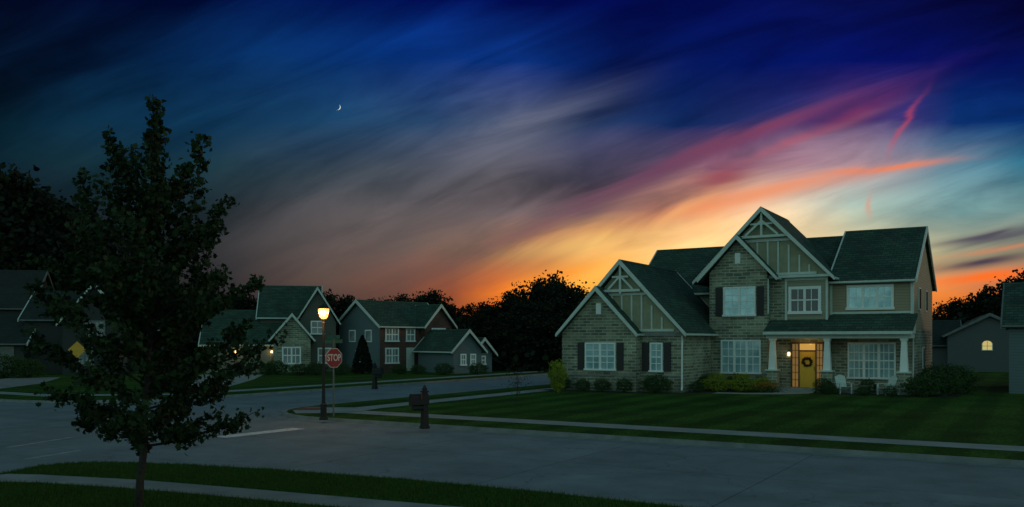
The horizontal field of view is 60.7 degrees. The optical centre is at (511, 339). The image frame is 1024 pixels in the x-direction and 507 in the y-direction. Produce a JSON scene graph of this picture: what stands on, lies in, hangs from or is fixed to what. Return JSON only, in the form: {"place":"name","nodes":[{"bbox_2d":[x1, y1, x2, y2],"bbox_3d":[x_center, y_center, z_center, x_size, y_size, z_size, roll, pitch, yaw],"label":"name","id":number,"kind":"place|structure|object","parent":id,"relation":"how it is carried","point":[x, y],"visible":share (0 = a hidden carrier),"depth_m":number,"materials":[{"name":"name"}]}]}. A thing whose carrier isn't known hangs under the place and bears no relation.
{"place":"outdoors","nodes":[
{"label":"outdoors","id":0,"kind":"place"},
{"bbox_2d":[0,377,60,388],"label":"driveway","id":1,"kind":"structure","parent":0,"point":[12,382],"depth_m":60.26,"materials":[{"name":"concrete"}]},
{"bbox_2d":[0,284,177,374],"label":"house","id":2,"kind":"structure","parent":0,"point":[13,341],"depth_m":72.71,"materials":[{"name":"grey"}]},
{"bbox_2d":[0,347,13,371],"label":"garage door","id":3,"kind":"structure","parent":2,"relation":"in","point":[8,350],"depth_m":71.43,"materials":[{"name":"paint"}]},
{"bbox_2d":[82,320,105,336],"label":"window","id":4,"kind":"structure","parent":2,"relation":"in","point":[97,322],"depth_m":72.19,"materials":[{"name":"glass"}]},
{"bbox_2d":[191,375,261,386],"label":"driveway","id":5,"kind":"structure","parent":0,"point":[241,379],"depth_m":63.30,"materials":[{"name":"concrete"}]},
{"bbox_2d":[0,474,457,506],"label":"sidewalk","id":6,"kind":"structure","parent":0,"point":[281,496],"depth_m":16.68,"materials":[{"name":"concrete"}]},
{"bbox_2d":[198,285,340,372],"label":"house","id":7,"kind":"structure","parent":0,"point":[294,308],"depth_m":77.80,"materials":[{"name":"grey brick"}]},
{"bbox_2d":[238,346,270,372],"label":"garage door","id":8,"kind":"structure","parent":7,"relation":"in","point":[266,354],"depth_m":76.28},
{"bbox_2d":[282,347,301,363],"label":"window","id":9,"kind":"structure","parent":7,"relation":"in","point":[292,355],"depth_m":76.00,"materials":[{"name":"white glass"}]},
{"bbox_2d":[310,321,321,334],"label":"window","id":10,"kind":"structure","parent":7,"relation":"in","point":[316,326],"depth_m":77.81,"materials":[{"name":"white glass"}]},
{"bbox_2d":[0,371,542,395],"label":"sidewalk","id":11,"kind":"structure","parent":0,"point":[16,393],"depth_m":53.87,"materials":[{"name":"concrete"}]},
{"bbox_2d":[0,368,557,399],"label":"lawn","id":12,"kind":"structure","parent":0,"point":[63,383],"depth_m":60.43,"materials":[{"name":"green plant"}]},
{"bbox_2d":[0,353,28,377],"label":"shrub","id":13,"kind":"object","parent":12,"relation":"on","point":[4,373],"visible":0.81,"depth_m":65.74,"materials":[{"name":"green plant"}]},
{"bbox_2d":[0,270,54,314],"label":"house","id":14,"kind":"structure","parent":12,"relation":"on","point":[13,292],"depth_m":88.41,"materials":[{"name":"grey"}]},
{"bbox_2d":[6,357,50,377],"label":"shrub","id":15,"kind":"object","parent":12,"relation":"on","point":[33,369],"visible":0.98,"depth_m":65.85,"materials":[{"name":"green plant"}]},
{"bbox_2d":[2,169,75,235],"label":"tree","id":16,"kind":"object","parent":12,"relation":"on","point":[48,188],"visible":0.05,"depth_m":98.56,"materials":[{"name":"green plant"}]},
{"bbox_2d":[0,162,78,280],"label":"tree","id":17,"kind":"object","parent":12,"relation":"on","point":[10,181],"visible":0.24,"depth_m":97.56,"materials":[{"name":"green plant"}]},
{"bbox_2d":[0,187,124,278],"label":"tree","id":18,"kind":"object","parent":12,"relation":"on","point":[9,246],"visible":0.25,"depth_m":95.47,"materials":[{"name":"green plant"}]},
{"bbox_2d":[68,342,84,380],"bbox_3d":[-26.985,1.485,54.225,1.040,2.790,0.070,0,0,-25],"label":"warning sign","id":19,"kind":"object","parent":12,"relation":"on","point":[77,348],"visible":0.79,"depth_m":54.20,"materials":[{"name":"metal"}]},
{"bbox_2d":[169,290,247,357],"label":"tree","id":20,"kind":"object","parent":12,"relation":"on","point":[195,346],"visible":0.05,"depth_m":97.42,"materials":[{"name":"green plant"}]},
{"bbox_2d":[227,290,257,309],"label":"tree","id":21,"kind":"object","parent":12,"relation":"on","point":[245,301],"visible":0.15,"depth_m":101.77,"materials":[{"name":"green plant"}]},
{"bbox_2d":[264,360,289,374],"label":"shrub","id":22,"kind":"object","parent":12,"relation":"on","point":[279,370],"visible":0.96,"depth_m":72.13,"materials":[{"name":"green plant"}]},
{"bbox_2d":[289,362,308,374],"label":"shrub","id":23,"kind":"object","parent":12,"relation":"on","point":[296,368],"visible":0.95,"depth_m":70.80,"materials":[{"name":"green plant"}]},
{"bbox_2d":[303,361,329,374],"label":"shrub","id":24,"kind":"object","parent":12,"relation":"on","point":[310,367],"visible":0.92,"depth_m":70.76,"materials":[{"name":"green plant"}]},
{"bbox_2d":[323,289,346,346],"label":"tree","id":25,"kind":"object","parent":12,"relation":"on","point":[328,298],"visible":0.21,"depth_m":113.12,"materials":[{"name":"green plant"}]},
{"bbox_2d":[331,363,352,374],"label":"shrub","id":26,"kind":"object","parent":12,"relation":"on","point":[343,367],"visible":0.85,"depth_m":70.84,"materials":[{"name":"green plant"}]},
{"bbox_2d":[330,294,359,334],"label":"tree","id":27,"kind":"object","parent":12,"relation":"on","point":[347,301],"visible":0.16,"depth_m":114.94,"materials":[{"name":"green plant"}]},
{"bbox_2d":[350,335,372,373],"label":"evergreen tree","id":28,"kind":"object","parent":12,"relation":"on","point":[362,362],"visible":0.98,"depth_m":73.44,"materials":[{"name":"green plant"}]},
{"bbox_2d":[371,362,383,388],"bbox_3d":[-7.852,2.098,51.101,0.702,1.564,0.306,0,0,30],"label":"mailbox","id":29,"kind":"object","parent":12,"relation":"on","point":[376,371],"visible":1,"depth_m":51.08,"materials":[{"name":"black metal"}]},
{"bbox_2d":[378,292,413,301],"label":"tree","id":30,"kind":"object","parent":12,"relation":"on","point":[401,297],"visible":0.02,"depth_m":115.58,"materials":[{"name":"green plant"}]},
{"bbox_2d":[336,299,457,371],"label":"house","id":31,"kind":"structure","parent":12,"relation":"on","point":[394,332],"depth_m":79.16,"materials":[{"name":"grey"}]},
{"bbox_2d":[385,348,399,363],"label":"window","id":32,"kind":"structure","parent":31,"relation":"in","point":[391,354],"depth_m":77.77,"materials":[{"name":"white glass"}]},
{"bbox_2d":[385,328,399,341],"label":"window","id":33,"kind":"structure","parent":31,"relation":"in","point":[391,334],"depth_m":77.77,"materials":[{"name":"white glass"}]},
{"bbox_2d":[406,348,413,370],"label":"door","id":34,"kind":"structure","parent":31,"relation":"in","point":[409,355],"depth_m":79.44,"materials":[{"name":"paint"}]},
{"bbox_2d":[405,328,415,341],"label":"window","id":35,"kind":"structure","parent":31,"relation":"in","point":[410,332],"depth_m":79.51,"materials":[{"name":"white glass"}]},
{"bbox_2d":[390,364,406,373],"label":"shrub","id":36,"kind":"object","parent":12,"relation":"on","point":[401,369],"visible":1,"depth_m":73.58,"materials":[{"name":"green plant"}]},
{"bbox_2d":[410,365,426,373],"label":"shrub","id":37,"kind":"object","parent":12,"relation":"on","point":[415,371],"visible":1,"depth_m":73.64,"materials":[{"name":"green plant"}]},
{"bbox_2d":[407,288,456,317],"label":"tree","id":38,"kind":"object","parent":12,"relation":"on","point":[433,297],"visible":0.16,"depth_m":111.14,"materials":[{"name":"green plant"}]},
{"bbox_2d":[433,362,454,374],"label":"shrub","id":39,"kind":"object","parent":12,"relation":"on","point":[442,369],"visible":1,"depth_m":72.23,"materials":[{"name":"green plant"}]},
{"bbox_2d":[412,329,497,373],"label":"house","id":40,"kind":"structure","parent":12,"relation":"on","point":[460,350],"depth_m":76.21,"materials":[{"name":"grey"}]},
{"bbox_2d":[446,303,464,320],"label":"tree","id":41,"kind":"object","parent":12,"relation":"on","point":[454,314],"visible":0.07,"depth_m":111.84,"materials":[{"name":"green plant"}]},
{"bbox_2d":[466,362,488,374],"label":"shrub","id":42,"kind":"object","parent":12,"relation":"on","point":[479,369],"visible":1,"depth_m":72.23,"materials":[{"name":"green plant"}]},
{"bbox_2d":[454,302,505,330],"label":"tree","id":43,"kind":"object","parent":12,"relation":"on","point":[472,320],"visible":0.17,"depth_m":107.06,"materials":[{"name":"green plant"}]},
{"bbox_2d":[474,300,494,328],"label":"tree","id":44,"kind":"object","parent":12,"relation":"on","point":[482,308],"visible":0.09,"depth_m":111.23,"materials":[{"name":"green plant"}]},
{"bbox_2d":[471,318,502,341],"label":"tree","id":45,"kind":"object","parent":12,"relation":"on","point":[480,332],"visible":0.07,"depth_m":91.47,"materials":[{"name":"green plant"}]},
{"bbox_2d":[480,327,525,357],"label":"tree","id":46,"kind":"object","parent":12,"relation":"on","point":[492,339],"visible":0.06,"depth_m":84.27,"materials":[{"name":"green plant"}]},
{"bbox_2d":[481,289,528,328],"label":"tree","id":47,"kind":"object","parent":12,"relation":"on","point":[497,309],"visible":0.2,"depth_m":103.00,"materials":[{"name":"green plant"}]},
{"bbox_2d":[474,295,552,354],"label":"tree","id":48,"kind":"object","parent":12,"relation":"on","point":[509,317],"visible":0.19,"depth_m":87.16,"materials":[{"name":"green plant"}]},
{"bbox_2d":[500,276,551,331],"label":"tree","id":49,"kind":"object","parent":12,"relation":"on","point":[528,293],"visible":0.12,"depth_m":97.54,"materials":[{"name":"green plant"}]},
{"bbox_2d":[492,299,567,364],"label":"tree","id":50,"kind":"object","parent":12,"relation":"on","point":[533,325],"visible":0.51,"depth_m":82.04,"materials":[{"name":"green plant"}]},
{"bbox_2d":[525,306,574,364],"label":"tree","id":51,"kind":"object","parent":12,"relation":"on","point":[552,325],"visible":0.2,"depth_m":81.96,"materials":[{"name":"green plant"}]},
{"bbox_2d":[529,270,573,309],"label":"tree","id":52,"kind":"object","parent":12,"relation":"on","point":[553,277],"visible":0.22,"depth_m":95.06,"materials":[{"name":"green plant"}]},
{"bbox_2d":[526,287,588,315],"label":"tree","id":53,"kind":"object","parent":12,"relation":"on","point":[579,299],"visible":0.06,"depth_m":89.63,"materials":[{"name":"green plant"}]},
{"bbox_2d":[527,280,594,313],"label":"tree","id":54,"kind":"object","parent":12,"relation":"on","point":[559,296],"visible":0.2,"depth_m":90.79,"materials":[{"name":"green plant"}]},
{"bbox_2d":[178,306,968,371],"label":"undergrowth","id":55,"kind":"object","parent":12,"relation":"on","point":[502,361],"visible":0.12,"depth_m":81.72,"materials":[{"name":"green plant"}]},
{"bbox_2d":[0,460,711,506],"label":"lawn","id":56,"kind":"structure","parent":0,"point":[423,499],"depth_m":16.49,"materials":[{"name":"green plant"}]},
{"bbox_2d":[20,93,288,506],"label":"maple tree","id":57,"kind":"object","parent":56,"relation":"on","point":[137,317],"visible":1,"depth_m":14.72,"materials":[{"name":"green plant"}]},
{"bbox_2d":[293,388,552,412],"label":"sidewalk","id":58,"kind":"structure","parent":0,"point":[342,409],"depth_m":38.28,"materials":[{"name":"concrete"}]},
{"bbox_2d":[0,375,1023,506],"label":"road","id":59,"kind":"structure","parent":0,"point":[699,476],"depth_m":21.70,"materials":[{"name":"grey asphalt"}]},
{"bbox_2d":[217,428,300,437],"bbox_3d":[-8.089,2.991,28.196,0.600,0.001,3.221,0,0,34],"label":"road marking","id":60,"kind":"object","parent":59,"relation":"on","point":[254,433],"visible":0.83,"depth_m":28.22,"materials":[{"name":"paint"}]},
{"bbox_2d":[0,375,542,403],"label":"gutter","id":61,"kind":"object","parent":59,"relation":"on","point":[291,393],"visible":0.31,"depth_m":50.61,"materials":[{"name":"concrete"}]},
{"bbox_2d":[0,373,546,402],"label":"kerb","id":62,"kind":"structure","parent":59,"relation":"on","point":[107,401],"depth_m":50.44,"materials":[{"name":"concrete"}]},
{"bbox_2d":[1,461,698,506],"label":"kerb","id":63,"kind":"structure","parent":59,"relation":"on","point":[555,492],"depth_m":17.61,"materials":[{"name":"concrete"}]},
{"bbox_2d":[271,410,1023,467],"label":"gutter","id":64,"kind":"object","parent":59,"relation":"on","point":[278,414],"visible":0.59,"depth_m":24.98,"materials":[{"name":"concrete"}]},
{"bbox_2d":[282,384,1023,465],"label":"kerb","id":65,"kind":"structure","parent":59,"relation":"on","point":[285,413],"depth_m":24.97,"materials":[{"name":"concrete"}]},
{"bbox_2d":[0,0,1023,335],"label":"sky","id":66,"kind":"structure","parent":0,"point":[472,149],"materials":[{"name":"blue"}]},
{"bbox_2d":[287,370,1023,459],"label":"lawn","id":67,"kind":"structure","parent":0,"point":[991,411],"depth_m":33.72,"materials":[{"name":"green plant"}]},
{"bbox_2d":[317,302,329,419],"bbox_3d":[-6.794,0.750,31.508,0.416,4.260,0.416,0,0,-22],"label":"street lamp","id":68,"kind":"object","parent":67,"relation":"on","point":[323,310],"visible":1,"depth_m":31.46,"materials":[{"name":"black metal"}]},
{"bbox_2d":[325,335,341,415],"bbox_3d":[-6.728,1.350,32.931,0.578,3.060,0.578,0,0,-1],"label":"stop sign","id":69,"kind":"object","parent":67,"relation":"on","point":[333,357],"visible":1,"depth_m":32.90,"materials":[{"name":"metal"}]},
{"bbox_2d":[409,385,429,428],"bbox_3d":[-2.989,2.173,28.241,0.634,1.414,0.277,0,0,-35],"label":"mailbox","id":70,"kind":"object","parent":67,"relation":"on","point":[417,402],"visible":1,"depth_m":28.23,"materials":[{"name":"black metal"}]},
{"bbox_2d":[501,363,531,404],"bbox_3d":[0.233,1.828,38.402,1.401,2.252,1.522,0,0,0],"label":"sapling","id":71,"kind":"object","parent":67,"relation":"on","point":[516,373],"visible":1,"depth_m":38.39,"materials":[{"name":"green plant"}]},
{"bbox_2d":[545,358,568,392],"bbox_3d":[2.525,1.977,47.906,1.389,1.996,1.395,0,0,0],"label":"shrub","id":72,"kind":"object","parent":67,"relation":"on","point":[557,382],"visible":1,"depth_m":47.68,"materials":[{"name":"green plant"}]},
{"bbox_2d":[543,389,774,393],"bbox_3d":[8.418,2.874,49.008,13.925,0.001,5.932,0,0,0],"label":"planting bed","id":73,"kind":"object","parent":67,"relation":"on","point":[704,391],"visible":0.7,"depth_m":48.64,"materials":[{"name":"brown soil"}]},
{"bbox_2d":[573,377,592,390],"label":"shrub","id":74,"kind":"object","parent":73,"relation":"on","point":[585,386],"visible":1,"depth_m":49.02,"materials":[{"name":"green plant"}]},
{"bbox_2d":[593,378,612,391],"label":"shrub","id":75,"kind":"object","parent":73,"relation":"on","point":[607,385],"visible":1,"depth_m":48.37,"materials":[{"name":"green plant"}]},
{"bbox_2d":[615,378,632,391],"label":"shrub","id":76,"kind":"object","parent":73,"relation":"on","point":[620,383],"visible":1,"depth_m":47.76,"materials":[{"name":"green plant"}]},
{"bbox_2d":[638,373,673,392],"bbox_3d":[7.865,2.328,47.373,2.040,1.129,1.991,0,0,12],"label":"shrub","id":77,"kind":"object","parent":73,"relation":"on","point":[656,388],"visible":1,"depth_m":47.00,"materials":[{"name":"green plant"}]},
{"bbox_2d":[688,381,704,391],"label":"shrub","id":78,"kind":"object","parent":73,"relation":"on","point":[697,387],"visible":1,"depth_m":47.78,"materials":[{"name":"green plant"}]},
{"bbox_2d":[702,371,732,391],"bbox_3d":[11.449,2.315,48.803,1.737,1.148,1.820,0,0,16],"label":"shrub","id":79,"kind":"object","parent":73,"relation":"on","point":[718,383],"visible":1,"depth_m":48.55,"materials":[{"name":"green plant"}]},
{"bbox_2d":[726,373,754,391],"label":"shrub","id":80,"kind":"object","parent":73,"relation":"on","point":[736,385],"visible":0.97,"depth_m":48.46,"materials":[{"name":"green plant"}]},
{"bbox_2d":[751,375,776,391],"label":"shrub","id":81,"kind":"object","parent":73,"relation":"on","point":[765,379],"visible":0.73,"depth_m":48.15,"materials":[{"name":"green plant"}]},
{"bbox_2d":[749,380,795,392],"bbox_3d":[14.099,2.531,47.719,2.532,0.770,1.434,0,0,-12],"label":"flower clump","id":82,"kind":"object","parent":73,"relation":"on","point":[773,388],"visible":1,"depth_m":47.60,"materials":[{"name":"green plant"}]},
{"bbox_2d":[555,206,936,394],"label":"house","id":83,"kind":"structure","parent":67,"relation":"on","point":[771,296],"depth_m":49.76,"materials":[{"name":"beige brick"}]},
{"bbox_2d":[584,342,616,370],"bbox_3d":[4.970,0.940,49.338,2.000,1.580,0.140,0,0,31],"label":"window","id":84,"kind":"structure","parent":83,"relation":"in","point":[598,356],"depth_m":49.32,"materials":[{"name":"white glass"}]},
{"bbox_2d":[648,343,663,371],"bbox_3d":[7.958,0.965,48.242,0.850,1.630,0.140,0,0,31],"label":"window","id":85,"kind":"structure","parent":83,"relation":"in","point":[656,349],"depth_m":48.24,"materials":[{"name":"white glass"}]},
{"bbox_2d":[722,286,756,316],"bbox_3d":[13.264,-2.235,51.004,2.000,1.730,0.140,0,0,31],"label":"window","id":86,"kind":"structure","parent":83,"relation":"in","point":[737,301],"depth_m":50.98,"materials":[{"name":"white glass"}]},
{"bbox_2d":[720,340,761,373],"bbox_3d":[13.326,0.990,50.967,2.450,1.980,0.140,0,0,31],"label":"window","id":87,"kind":"structure","parent":83,"relation":"in","point":[738,356],"depth_m":50.96,"materials":[{"name":"white glass"}]},
{"bbox_2d":[787,286,821,313],"bbox_3d":[16.668,-2.260,49.774,1.900,1.580,0.140,0,0,31],"label":"window","id":88,"kind":"structure","parent":83,"relation":"in","point":[801,299],"depth_m":49.76,"materials":[{"name":"white glass"}]},
{"bbox_2d":[791,342,823,387],"bbox_3d":[16.786,1.410,49.684,1.800,2.580,0.128,0,0,31],"label":"door","id":89,"kind":"structure","parent":83,"relation":"in","point":[801,376],"depth_m":49.73,"materials":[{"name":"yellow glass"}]},
{"bbox_2d":[846,284,894,309],"bbox_3d":[19.918,-2.370,48.639,2.550,1.400,0.140,0,0,31],"label":"window","id":90,"kind":"structure","parent":83,"relation":"in","point":[878,296],"depth_m":48.62,"materials":[{"name":"glass"}]},
{"bbox_2d":[846,343,895,378],"bbox_3d":[19.984,1.165,48.599,2.600,2.030,0.140,0,0,31],"label":"window","id":91,"kind":"structure","parent":83,"relation":"in","point":[869,360],"depth_m":48.59,"materials":[{"name":"white glass"}]},
{"bbox_2d":[815,392,969,397],"bbox_3d":[20.584,2.874,45.641,8.798,0.001,4.599,0,0,0],"label":"planting bed","id":92,"kind":"object","parent":67,"relation":"on","point":[950,396],"visible":0.58,"depth_m":45.14,"materials":[{"name":"brown soil"}]},
{"bbox_2d":[812,376,834,392],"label":"shrub","id":93,"kind":"object","parent":92,"relation":"on","point":[821,382],"visible":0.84,"depth_m":47.17,"materials":[{"name":"green plant"}]},
{"bbox_2d":[820,385,839,393],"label":"shrub","id":94,"kind":"object","parent":92,"relation":"on","point":[826,389],"visible":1,"depth_m":46.30,"materials":[{"name":"green plant"}]},
{"bbox_2d":[832,375,851,393],"bbox_3d":[17.697,2.371,46.740,0.860,0.998,0.910,0,0,-3],"label":"porch chair","id":95,"kind":"object","parent":92,"relation":"on","point":[841,381],"visible":0.96,"depth_m":46.95,"materials":[{"name":"paint"}]},
{"bbox_2d":[853,387,870,394],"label":"shrub","id":96,"kind":"object","parent":92,"relation":"on","point":[861,390],"visible":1,"depth_m":45.17,"materials":[{"name":"green plant"}]},
{"bbox_2d":[858,377,876,392],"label":"shrub","id":97,"kind":"object","parent":92,"relation":"on","point":[870,385],"visible":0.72,"depth_m":46.26,"materials":[{"name":"green plant"}]},
{"bbox_2d":[874,376,898,394],"bbox_3d":[19.568,2.371,45.547,0.910,0.998,0.860,0,0,-16],"label":"porch chair","id":98,"kind":"object","parent":92,"relation":"on","point":[892,380],"visible":0.61,"depth_m":45.65,"materials":[{"name":"paint"}]},
{"bbox_2d":[881,384,897,395],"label":"shrub","id":99,"kind":"object","parent":92,"relation":"on","point":[888,390],"visible":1,"depth_m":44.43,"materials":[{"name":"green plant"}]},
{"bbox_2d":[898,374,946,396],"bbox_3d":[20.873,2.321,44.290,2.275,1.145,2.331,0,0,-35],"label":"shrub","id":100,"kind":"object","parent":92,"relation":"on","point":[920,383],"visible":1,"depth_m":43.96,"materials":[{"name":"green plant"}]},
{"bbox_2d":[912,370,971,395],"bbox_3d":[22.174,2.205,45.235,2.720,1.381,2.654,0,0,-20],"label":"shrub","id":101,"kind":"object","parent":92,"relation":"on","point":[956,386],"visible":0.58,"depth_m":44.70,"materials":[{"name":"green plant"}]},
{"bbox_2d":[933,363,984,392],"bbox_3d":[23.797,2.046,47.094,2.720,1.708,2.654,0,0,11],"label":"shrub","id":102,"kind":"object","parent":92,"relation":"on","point":[966,375],"visible":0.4,"depth_m":46.65,"materials":[{"name":"green plant"}]},
{"bbox_2d":[914,362,955,388],"bbox_3d":[22.867,2.021,47.310,2.122,1.751,2.170,0,0,-11],"label":"shrub","id":103,"kind":"object","parent":67,"relation":"on","point":[929,369],"visible":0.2,"depth_m":47.12,"materials":[{"name":"green plant"}]},
{"bbox_2d":[933,296,981,323],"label":"tree","id":104,"kind":"object","parent":67,"relation":"on","point":[951,314],"visible":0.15,"depth_m":108.78,"materials":[{"name":"green plant"}]},
{"bbox_2d":[934,294,983,319],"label":"tree","id":105,"kind":"object","parent":67,"relation":"on","point":[966,305],"visible":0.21,"depth_m":107.38,"materials":[{"name":"green plant"}]},
{"bbox_2d":[961,276,1013,321],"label":"tree","id":106,"kind":"object","parent":67,"relation":"on","point":[990,290],"visible":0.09,"depth_m":104.43,"materials":[{"name":"green plant"}]},
{"bbox_2d":[982,269,1023,315],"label":"tree","id":107,"kind":"object","parent":67,"relation":"on","point":[1017,279],"visible":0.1,"depth_m":100.35,"materials":[{"name":"green plant"}]},
{"bbox_2d":[347,411,1023,450],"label":"sidewalk","id":108,"kind":"structure","parent":0,"point":[884,441],"depth_m":27.12,"materials":[{"name":"concrete"}]},
{"bbox_2d":[716,392,808,393],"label":"path","id":109,"kind":"structure","parent":0,"point":[765,393],"depth_m":46.78,"materials":[{"name":"concrete"}]},
{"bbox_2d":[932,313,1008,371],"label":"house","id":110,"kind":"structure","parent":0,"point":[980,343],"depth_m":79.14,"materials":[{"name":"grey"}]},
{"bbox_2d":[982,341,992,350],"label":"window","id":111,"kind":"structure","parent":110,"relation":"in","point":[987,345],"depth_m":78.65,"materials":[{"name":"glass"}]},
{"bbox_2d":[1000,282,1023,393],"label":"house","id":112,"kind":"structure","parent":0,"point":[1012,315],"depth_m":46.94,"materials":[{"name":"grey"}]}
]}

